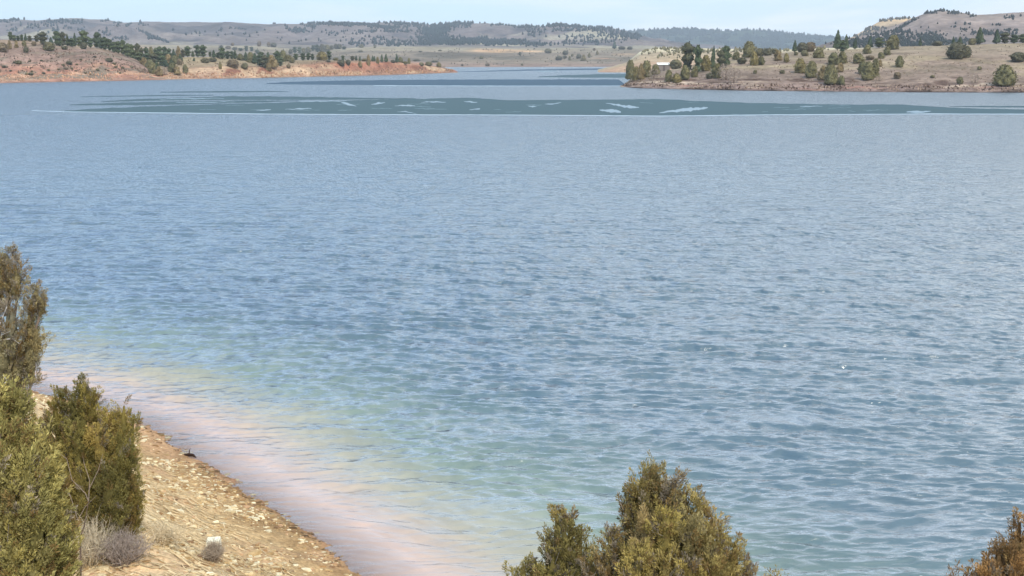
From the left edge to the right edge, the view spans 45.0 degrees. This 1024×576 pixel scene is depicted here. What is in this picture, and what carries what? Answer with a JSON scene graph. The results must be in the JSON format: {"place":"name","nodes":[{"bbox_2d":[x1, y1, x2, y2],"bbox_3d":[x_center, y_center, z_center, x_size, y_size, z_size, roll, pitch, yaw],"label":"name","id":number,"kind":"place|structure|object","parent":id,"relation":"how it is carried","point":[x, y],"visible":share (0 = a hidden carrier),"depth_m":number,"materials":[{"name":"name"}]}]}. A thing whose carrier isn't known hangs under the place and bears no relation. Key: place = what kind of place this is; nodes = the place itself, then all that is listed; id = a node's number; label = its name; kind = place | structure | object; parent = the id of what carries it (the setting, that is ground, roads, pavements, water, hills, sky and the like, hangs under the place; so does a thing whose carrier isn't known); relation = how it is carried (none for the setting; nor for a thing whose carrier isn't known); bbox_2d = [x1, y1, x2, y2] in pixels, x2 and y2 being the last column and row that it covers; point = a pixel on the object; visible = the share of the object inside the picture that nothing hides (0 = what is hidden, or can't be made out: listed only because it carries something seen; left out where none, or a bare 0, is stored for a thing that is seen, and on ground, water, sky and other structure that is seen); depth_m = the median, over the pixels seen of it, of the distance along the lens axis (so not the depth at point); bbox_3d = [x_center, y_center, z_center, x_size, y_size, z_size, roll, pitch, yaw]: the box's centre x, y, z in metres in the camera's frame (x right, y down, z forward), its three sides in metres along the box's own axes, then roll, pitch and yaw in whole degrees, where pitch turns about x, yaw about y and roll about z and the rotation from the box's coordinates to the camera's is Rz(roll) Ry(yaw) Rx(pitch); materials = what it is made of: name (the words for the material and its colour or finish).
{"place":"outdoors","nodes":[
{"label":"outdoors","id":0,"kind":"place"},
{"bbox_2d":[0,40,165,82],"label":"red bluff","id":1,"kind":"structure","parent":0,"point":[36,52],"depth_m":599.92,"materials":[{"name":"soil"}]},
{"bbox_2d":[0,42,7,51],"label":"juniper shrub","id":2,"kind":"object","parent":1,"relation":"on","point":[3,47],"visible":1,"depth_m":588.17,"materials":[{"name":"green plant"}]},
{"bbox_2d":[36,31,47,43],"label":"pine tree","id":3,"kind":"object","parent":1,"relation":"on","point":[42,38],"visible":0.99,"depth_m":632.82,"materials":[{"name":"green plant"}]},
{"bbox_2d":[41,42,54,50],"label":"juniper shrub","id":4,"kind":"object","parent":1,"relation":"on","point":[48,46],"visible":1,"depth_m":612.21,"materials":[{"name":"green plant"}]},
{"bbox_2d":[52,31,60,44],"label":"pine tree","id":5,"kind":"object","parent":1,"relation":"on","point":[56,37],"visible":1,"depth_m":644.96,"materials":[{"name":"green plant"}]},
{"bbox_2d":[0,46,148,72],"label":"bluff scrub","id":6,"kind":"object","parent":1,"relation":"on","point":[134,66],"visible":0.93,"depth_m":604.86,"materials":[{"name":"plant"}]},
{"bbox_2d":[0,72,151,81],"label":"bluff rocks","id":7,"kind":"object","parent":1,"relation":"on","point":[72,77],"visible":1,"depth_m":580.34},
{"bbox_2d":[78,30,91,43],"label":"pine tree","id":8,"kind":"object","parent":1,"relation":"on","point":[83,36],"visible":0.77,"depth_m":666.02,"materials":[{"name":"green plant"}]},
{"bbox_2d":[92,32,100,47],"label":"pine tree","id":9,"kind":"object","parent":1,"relation":"on","point":[96,38],"visible":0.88,"depth_m":673.42,"materials":[{"name":"green plant"}]},
{"bbox_2d":[98,37,108,49],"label":"pine tree","id":10,"kind":"object","parent":1,"relation":"on","point":[104,43],"visible":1,"depth_m":666.53,"materials":[{"name":"green plant"}]},
{"bbox_2d":[122,43,131,56],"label":"pine tree","id":11,"kind":"object","parent":1,"relation":"on","point":[127,49],"visible":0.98,"depth_m":664.13,"materials":[{"name":"green plant"}]},
{"bbox_2d":[26,387,379,575],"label":"ground","id":12,"kind":"structure","parent":0,"point":[276,538],"depth_m":25.59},
{"bbox_2d":[0,241,55,406],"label":"juniper","id":13,"kind":"object","parent":12,"relation":"on","point":[18,356],"visible":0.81,"depth_m":20.31,"materials":[{"name":"green plant"}]},
{"bbox_2d":[0,374,84,575],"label":"juniper","id":14,"kind":"object","parent":12,"relation":"on","point":[36,526],"visible":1,"depth_m":10.46,"materials":[{"name":"green plant"}]},
{"bbox_2d":[62,454,102,574],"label":"bare sapling","id":15,"kind":"object","parent":12,"relation":"on","point":[86,505],"visible":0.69,"depth_m":18.64,"materials":[{"name":"grey plant"}]},
{"bbox_2d":[36,372,148,544],"bbox_3d":[-6.839,2.916,19.885,1.899,3.138,1.686,0,10,0],"label":"juniper","id":16,"kind":"object","parent":12,"relation":"on","point":[80,432],"visible":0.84,"depth_m":19.67,"materials":[{"name":"green plant"}]},
{"bbox_2d":[71,511,122,567],"bbox_3d":[-6.624,3.903,19.281,1.215,1.021,1.134,-6,12,-28],"label":"sagebrush","id":17,"kind":"object","parent":12,"relation":"on","point":[88,553],"visible":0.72,"depth_m":19.22,"materials":[{"name":"plant"}]},
{"bbox_2d":[87,522,161,567],"bbox_3d":[-5.979,3.982,19.244,1.220,0.726,1.134,4,11,20],"label":"sagebrush","id":18,"kind":"object","parent":12,"relation":"on","point":[125,548],"visible":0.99,"depth_m":19.17,"materials":[{"name":"plant"}]},
{"bbox_2d":[135,516,192,548],"bbox_3d":[-5.989,4.101,20.869,1.280,0.441,1.196,0,10,0],"label":"sagebrush","id":19,"kind":"object","parent":12,"relation":"on","point":[168,535],"visible":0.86,"depth_m":20.78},
{"bbox_2d":[26,387,373,575],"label":"beach stones","id":20,"kind":"object","parent":12,"relation":"on","point":[256,553],"visible":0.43,"depth_m":26.45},
{"bbox_2d":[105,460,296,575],"bbox_3d":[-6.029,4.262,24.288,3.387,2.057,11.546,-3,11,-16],"label":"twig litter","id":21,"kind":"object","parent":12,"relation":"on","point":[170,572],"visible":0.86,"depth_m":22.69,"materials":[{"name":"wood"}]},
{"bbox_2d":[196,532,232,562],"bbox_3d":[-5.134,4.425,21.130,0.608,0.602,0.670,-8,13,-38],"label":"sagebrush","id":22,"kind":"object","parent":12,"relation":"on","point":[213,554],"visible":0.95,"depth_m":21.05,"materials":[{"name":"plant"}]},
{"bbox_2d":[501,503,600,575],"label":"juniper","id":23,"kind":"object","parent":12,"relation":"on","point":[563,550],"visible":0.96,"depth_m":14.17,"materials":[{"name":"green plant"}]},
{"bbox_2d":[574,449,764,575],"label":"juniper","id":24,"kind":"object","parent":12,"relation":"on","point":[663,533],"visible":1,"depth_m":13.52,"materials":[{"name":"green plant"}]},
{"bbox_2d":[763,565,788,575],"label":"juniper","id":25,"kind":"object","parent":12,"relation":"on","point":[776,571],"visible":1,"depth_m":14.27,"materials":[{"name":"green plant"}]},
{"bbox_2d":[946,506,1023,575],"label":"juniper","id":26,"kind":"object","parent":12,"relation":"on","point":[1008,560],"visible":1,"depth_m":13.31,"materials":[{"name":"brown plant"}]},
{"bbox_2d":[150,57,457,79],"bbox_3d":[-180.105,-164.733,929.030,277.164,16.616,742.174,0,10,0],"label":"terrace","id":27,"kind":"structure","parent":0,"point":[209,67],"depth_m":733.82,"materials":[{"name":"soil"}]},
{"bbox_2d":[147,62,155,73],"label":"juniper tree","id":28,"kind":"object","parent":27,"relation":"on","point":[151,67],"visible":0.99,"depth_m":639.81,"materials":[{"name":"green plant"}]},
{"bbox_2d":[225,59,238,67],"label":"juniper shrub","id":29,"kind":"object","parent":27,"relation":"on","point":[232,63],"visible":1,"depth_m":684.27,"materials":[{"name":"green plant"}]},
{"bbox_2d":[259,55,269,67],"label":"pine tree","id":30,"kind":"object","parent":27,"relation":"on","point":[264,61],"visible":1,"depth_m":706.14,"materials":[{"name":"green plant"}]},
{"bbox_2d":[267,55,278,67],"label":"juniper tree","id":31,"kind":"object","parent":27,"relation":"on","point":[273,62],"visible":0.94,"depth_m":711.10,"materials":[{"name":"green plant"}]},
{"bbox_2d":[156,69,452,78],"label":"terrace rocks","id":32,"kind":"object","parent":27,"relation":"on","point":[350,72],"visible":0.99,"depth_m":724.32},
{"bbox_2d":[164,57,452,77],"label":"terrace scrub","id":33,"kind":"object","parent":27,"relation":"on","point":[321,66],"visible":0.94,"depth_m":767.40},
{"bbox_2d":[316,51,327,59],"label":"juniper tree","id":34,"kind":"object","parent":27,"relation":"on","point":[321,55],"visible":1,"depth_m":807.77,"materials":[{"name":"green plant"}]},
{"bbox_2d":[64,44,651,66],"bbox_3d":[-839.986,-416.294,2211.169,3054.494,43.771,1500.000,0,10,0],"label":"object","id":35,"kind":"structure","parent":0,"point":[498,58],"depth_m":2099.93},
{"bbox_2d":[175,48,629,64],"bbox_3d":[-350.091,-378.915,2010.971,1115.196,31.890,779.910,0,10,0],"label":"plain scrub","id":36,"kind":"object","parent":35,"relation":"on","point":[474,57],"visible":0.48,"depth_m":2082.30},
{"bbox_2d":[0,18,741,48],"bbox_3d":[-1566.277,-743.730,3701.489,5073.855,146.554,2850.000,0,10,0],"label":"hills","id":37,"kind":"structure","parent":0,"point":[178,36],"depth_m":3355.14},
{"bbox_2d":[0,17,641,46],"bbox_3d":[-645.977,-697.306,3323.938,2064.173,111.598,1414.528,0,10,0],"label":"hill woods","id":38,"kind":"object","parent":37,"relation":"on","point":[438,31],"visible":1,"depth_m":3379.81,"materials":[{"name":"plant"}]},
{"bbox_2d":[0,67,1023,575],"bbox_3d":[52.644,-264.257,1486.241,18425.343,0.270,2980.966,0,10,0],"label":"water","id":39,"kind":"structure","parent":0,"point":[428,345],"depth_m":51.36,"materials":[{"name":"liquid"}]},
{"bbox_2d":[84,95,211,96],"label":"ice sheet","id":40,"kind":"object","parent":39,"relation":"on","point":[148,95],"visible":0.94,"depth_m":350.26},
{"bbox_2d":[69,100,298,104],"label":"ice sheet","id":41,"kind":"object","parent":39,"relation":"on","point":[177,102],"visible":0.98,"depth_m":292.49,"materials":[{"name":"ice"}]},
{"bbox_2d":[164,91,287,92],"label":"ice sheet","id":42,"kind":"object","parent":39,"relation":"on","point":[222,91],"visible":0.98,"depth_m":394.37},
{"bbox_2d":[101,96,415,101],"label":"ice sheet","id":43,"kind":"object","parent":39,"relation":"on","point":[261,98],"visible":0.94,"depth_m":323.16,"materials":[{"name":"ice"}]},
{"bbox_2d":[267,79,623,85],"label":"ice sheet","id":44,"kind":"object","parent":39,"relation":"on","point":[541,82],"visible":0.92,"depth_m":550.27,"materials":[{"name":"ice"}]},
{"bbox_2d":[32,98,1023,115],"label":"ice sheet","id":45,"kind":"object","parent":39,"relation":"on","point":[604,107],"visible":1,"depth_m":256.89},
{"bbox_2d":[462,68,602,71],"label":"ice sheet","id":46,"kind":"object","parent":39,"relation":"on","point":[543,70],"visible":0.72,"depth_m":1224.93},
{"bbox_2d":[539,74,625,77],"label":"ice sheet","id":47,"kind":"object","parent":39,"relation":"on","point":[600,76],"visible":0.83,"depth_m":747.20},
{"bbox_2d":[949,106,1023,107],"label":"ice sheet","id":48,"kind":"object","parent":39,"relation":"on","point":[986,106],"visible":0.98,"depth_m":267.88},
{"bbox_2d":[0,0,1023,37],"label":"sky","id":49,"kind":"structure","parent":0,"point":[820,17],"materials":[{"name":"white"}]},
{"bbox_2d":[597,48,863,71],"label":"pale bluff","id":50,"kind":"structure","parent":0,"point":[652,58],"depth_m":1122.94,"materials":[{"name":"stone"}]},
{"bbox_2d":[636,45,828,58],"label":"pale bluff brush","id":51,"kind":"object","parent":50,"relation":"on","point":[678,50],"visible":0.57,"depth_m":1205.05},
{"bbox_2d":[633,29,843,49],"bbox_3d":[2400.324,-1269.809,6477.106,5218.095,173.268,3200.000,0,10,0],"label":"distant ridge","id":52,"kind":"structure","parent":0,"point":[733,38],"depth_m":6080.81,"materials":[{"name":"soil"}]},
{"bbox_2d":[623,26,852,49],"bbox_3d":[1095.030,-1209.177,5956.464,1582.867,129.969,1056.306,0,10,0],"label":"ridge forest","id":53,"kind":"object","parent":52,"relation":"on","point":[779,35],"visible":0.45,"depth_m":6081.13,"materials":[{"name":"plant"}]},
{"bbox_2d":[620,43,1023,92],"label":"shore","id":54,"kind":"structure","parent":0,"point":[988,55],"depth_m":431.01,"materials":[{"name":"soil"}]},
{"bbox_2d":[625,59,633,79],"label":"juniper tree","id":55,"kind":"object","parent":54,"relation":"on","point":[629,68],"visible":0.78,"depth_m":552.13,"materials":[{"name":"green plant"}]},
{"bbox_2d":[631,66,637,80],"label":"juniper tree","id":56,"kind":"object","parent":54,"relation":"on","point":[633,75],"visible":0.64,"depth_m":476.14,"materials":[{"name":"green plant"}]},
{"bbox_2d":[636,63,645,78],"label":"juniper tree","id":57,"kind":"object","parent":54,"relation":"on","point":[641,72],"visible":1,"depth_m":458.78,"materials":[{"name":"green plant"}]},
{"bbox_2d":[643,60,651,76],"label":"juniper tree","id":58,"kind":"object","parent":54,"relation":"on","point":[647,65],"visible":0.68,"depth_m":477.52,"materials":[{"name":"green plant"}]},
{"bbox_2d":[657,63,669,71],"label":"shed","id":59,"kind":"structure","parent":54,"relation":"on","point":[663,66],"depth_m":609.93,"materials":[{"name":"paint"}]},
{"bbox_2d":[664,70,671,81],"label":"juniper tree","id":60,"kind":"object","parent":54,"relation":"on","point":[668,75],"visible":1,"depth_m":438.68,"materials":[{"name":"green plant"}]},
{"bbox_2d":[668,59,683,68],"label":"juniper shrub","id":61,"kind":"object","parent":54,"relation":"on","point":[675,64],"visible":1,"depth_m":600.01,"materials":[{"name":"green plant"}]},
{"bbox_2d":[672,73,681,82],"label":"juniper tree","id":62,"kind":"object","parent":54,"relation":"on","point":[676,77],"visible":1,"depth_m":436.44,"materials":[{"name":"green plant"}]},
{"bbox_2d":[680,65,690,79],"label":"juniper tree","id":63,"kind":"object","parent":54,"relation":"on","point":[685,73],"visible":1,"depth_m":438.15,"materials":[{"name":"green plant"}]},
{"bbox_2d":[680,41,694,70],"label":"pine tree","id":64,"kind":"object","parent":54,"relation":"on","point":[687,59],"visible":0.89,"depth_m":460.98,"materials":[{"name":"green plant"}]},
{"bbox_2d":[690,66,697,76],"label":"juniper tree","id":65,"kind":"object","parent":54,"relation":"on","point":[694,71],"visible":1,"depth_m":445.04,"materials":[{"name":"green plant"}]},
{"bbox_2d":[692,45,703,71],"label":"pine tree","id":66,"kind":"object","parent":54,"relation":"on","point":[697,51],"visible":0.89,"depth_m":456.78,"materials":[{"name":"green plant"}]},
{"bbox_2d":[700,55,711,70],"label":"juniper tree","id":67,"kind":"object","parent":54,"relation":"on","point":[706,63],"visible":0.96,"depth_m":461.86,"materials":[{"name":"green plant"}]},
{"bbox_2d":[709,63,721,77],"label":"juniper tree","id":68,"kind":"object","parent":54,"relation":"on","point":[715,69],"visible":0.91,"depth_m":432.73,"materials":[{"name":"green plant"}]},
{"bbox_2d":[715,49,726,66],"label":"pine tree","id":69,"kind":"object","parent":54,"relation":"on","point":[720,54],"visible":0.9,"depth_m":462.53,"materials":[{"name":"green plant"}]},
{"bbox_2d":[717,63,733,79],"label":"bare shrub","id":70,"kind":"object","parent":54,"relation":"on","point":[722,67],"visible":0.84,"depth_m":427.79,"materials":[{"name":"brown plant"}]},
{"bbox_2d":[722,46,733,67],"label":"pine tree","id":71,"kind":"object","parent":54,"relation":"on","point":[726,50],"visible":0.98,"depth_m":463.33,"materials":[{"name":"green plant"}]},
{"bbox_2d":[727,67,741,82],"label":"bare shrub","id":72,"kind":"object","parent":54,"relation":"on","point":[729,77],"visible":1,"depth_m":415.73,"materials":[{"name":"brown plant"}]},
{"bbox_2d":[740,41,756,57],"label":"juniper tree","id":73,"kind":"object","parent":54,"relation":"on","point":[749,47],"visible":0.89,"depth_m":558.83,"materials":[{"name":"green plant"}]},
{"bbox_2d":[749,51,758,65],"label":"juniper tree","id":74,"kind":"object","parent":54,"relation":"on","point":[753,58],"visible":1,"depth_m":460.84,"materials":[{"name":"green plant"}]},
{"bbox_2d":[773,50,782,60],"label":"juniper tree","id":75,"kind":"object","parent":54,"relation":"on","point":[777,55],"visible":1,"depth_m":478.39,"materials":[{"name":"green plant"}]},
{"bbox_2d":[793,58,807,72],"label":"juniper tree","id":76,"kind":"object","parent":54,"relation":"on","point":[800,65],"visible":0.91,"depth_m":434.05,"materials":[{"name":"green plant"}]},
{"bbox_2d":[796,42,808,51],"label":"juniper shrub","id":77,"kind":"object","parent":54,"relation":"on","point":[802,46],"visible":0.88,"depth_m":569.54,"materials":[{"name":"green plant"}]},
{"bbox_2d":[803,61,817,77],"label":"juniper tree","id":78,"kind":"object","parent":54,"relation":"on","point":[811,70],"visible":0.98,"depth_m":420.54,"materials":[{"name":"green plant"}]},
{"bbox_2d":[806,42,815,51],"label":"juniper shrub","id":79,"kind":"object","parent":54,"relation":"on","point":[811,46],"visible":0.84,"depth_m":573.54,"materials":[{"name":"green plant"}]},
{"bbox_2d":[812,47,824,57],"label":"juniper tree","id":80,"kind":"object","parent":54,"relation":"on","point":[818,52],"visible":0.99,"depth_m":489.18,"materials":[{"name":"green plant"}]},
{"bbox_2d":[816,66,824,79],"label":"juniper tree","id":81,"kind":"object","parent":54,"relation":"on","point":[819,75],"visible":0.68,"depth_m":413.49,"materials":[{"name":"green plant"}]},
{"bbox_2d":[623,82,1021,91],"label":"bank scrub","id":82,"kind":"object","parent":54,"relation":"on","point":[830,88],"visible":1,"depth_m":401.23,"materials":[{"name":"plant"}]},
{"bbox_2d":[624,82,1022,91],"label":"bank rocks","id":83,"kind":"object","parent":54,"relation":"on","point":[720,87],"visible":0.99,"depth_m":399.35,"materials":[{"name":"stone"}]},
{"bbox_2d":[629,45,1020,84],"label":"dry tufts","id":84,"kind":"object","parent":54,"relation":"on","point":[641,80],"visible":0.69,"depth_m":440.16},
{"bbox_2d":[822,63,838,83],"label":"juniper tree","id":85,"kind":"object","parent":54,"relation":"on","point":[830,74],"visible":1,"depth_m":402.45,"materials":[{"name":"green plant"}]},
{"bbox_2d":[827,52,840,64],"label":"juniper tree","id":86,"kind":"object","parent":54,"relation":"on","point":[834,58],"visible":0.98,"depth_m":450.05,"materials":[{"name":"green plant"}]},
{"bbox_2d":[832,30,840,49],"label":"conifer tree","id":87,"kind":"object","parent":54,"relation":"on","point":[837,40],"visible":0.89,"depth_m":575.14,"materials":[{"name":"green plant"}]},
{"bbox_2d":[838,51,847,62],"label":"juniper tree","id":88,"kind":"object","parent":54,"relation":"on","point":[842,55],"visible":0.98,"depth_m":452.18,"materials":[{"name":"green plant"}]},
{"bbox_2d":[852,53,865,62],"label":"juniper tree","id":89,"kind":"object","parent":54,"relation":"on","point":[858,58],"visible":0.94,"depth_m":449.97,"materials":[{"name":"green plant"}]},
{"bbox_2d":[859,61,874,79],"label":"juniper tree","id":90,"kind":"object","parent":54,"relation":"on","point":[868,71],"visible":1,"depth_m":410.37,"materials":[{"name":"green plant"}]},
{"bbox_2d":[862,44,871,53],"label":"juniper tree","id":91,"kind":"object","parent":54,"relation":"on","point":[867,49],"visible":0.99,"depth_m":512.95,"materials":[{"name":"green plant"}]},
{"bbox_2d":[873,58,879,76],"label":"juniper tree","id":92,"kind":"object","parent":54,"relation":"on","point":[876,64],"visible":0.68,"depth_m":415.37,"materials":[{"name":"green plant"}]},
{"bbox_2d":[874,37,885,46],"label":"pine tree","id":93,"kind":"object","parent":54,"relation":"on","point":[879,42],"visible":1,"depth_m":569.93,"materials":[{"name":"green plant"}]},
{"bbox_2d":[884,35,899,49],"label":"juniper tree","id":94,"kind":"object","parent":54,"relation":"on","point":[893,42],"visible":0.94,"depth_m":541.55,"materials":[{"name":"green plant"}]},
{"bbox_2d":[894,55,904,66],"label":"juniper tree","id":95,"kind":"object","parent":54,"relation":"on","point":[899,61],"visible":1,"depth_m":433.94,"materials":[{"name":"green plant"}]},
{"bbox_2d":[946,42,968,58],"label":"juniper shrub","id":96,"kind":"object","parent":54,"relation":"on","point":[956,50],"visible":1,"depth_m":445.50,"materials":[{"name":"green plant"}]},
{"bbox_2d":[975,27,985,44],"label":"conifer tree","id":97,"kind":"object","parent":54,"relation":"on","point":[979,38],"visible":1,"depth_m":563.71,"materials":[{"name":"green plant"}]},
{"bbox_2d":[992,30,1000,43],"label":"conifer tree","id":98,"kind":"object","parent":54,"relation":"on","point":[996,40],"visible":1,"depth_m":563.46,"materials":[{"name":"green plant"}]},
{"bbox_2d":[989,64,1018,85],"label":"juniper tree","id":99,"kind":"object","parent":54,"relation":"on","point":[1004,75],"visible":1,"depth_m":386.80,"materials":[{"name":"green plant"}]},
{"bbox_2d":[999,32,1010,43],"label":"pine tree","id":100,"kind":"object","parent":54,"relation":"on","point":[1004,38],"visible":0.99,"depth_m":564.00,"materials":[{"name":"green plant"}]},
{"bbox_2d":[1008,34,1018,42],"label":"pine tree","id":101,"kind":"object","parent":54,"relation":"on","point":[1014,39],"visible":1,"depth_m":563.74,"materials":[{"name":"green plant"}]},
{"bbox_2d":[1008,52,1023,61],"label":"juniper shrub","id":102,"kind":"object","parent":54,"relation":"on","point":[1017,56],"visible":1,"depth_m":436.84,"materials":[{"name":"green plant"}]},
{"bbox_2d":[851,18,911,37],"bbox_3d":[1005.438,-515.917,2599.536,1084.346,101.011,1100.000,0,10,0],"label":"hillside","id":103,"kind":"structure","parent":0,"point":[889,24],"depth_m":2531.39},
{"bbox_2d":[853,16,913,36],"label":"cliff hill woods","id":104,"kind":"object","parent":103,"relation":"on","point":[875,28],"visible":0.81,"depth_m":2549.51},
{"bbox_2d":[816,11,1023,47],"bbox_3d":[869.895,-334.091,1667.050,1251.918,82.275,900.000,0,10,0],"label":"hill","id":105,"kind":"structure","parent":0,"point":[945,21],"depth_m":1528.51,"materials":[{"name":"soil"}]},
{"bbox_2d":[825,8,1021,47],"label":"hill woods","id":106,"kind":"object","parent":105,"relation":"on","point":[927,39],"visible":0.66,"depth_m":1451.69,"materials":[{"name":"plant"}]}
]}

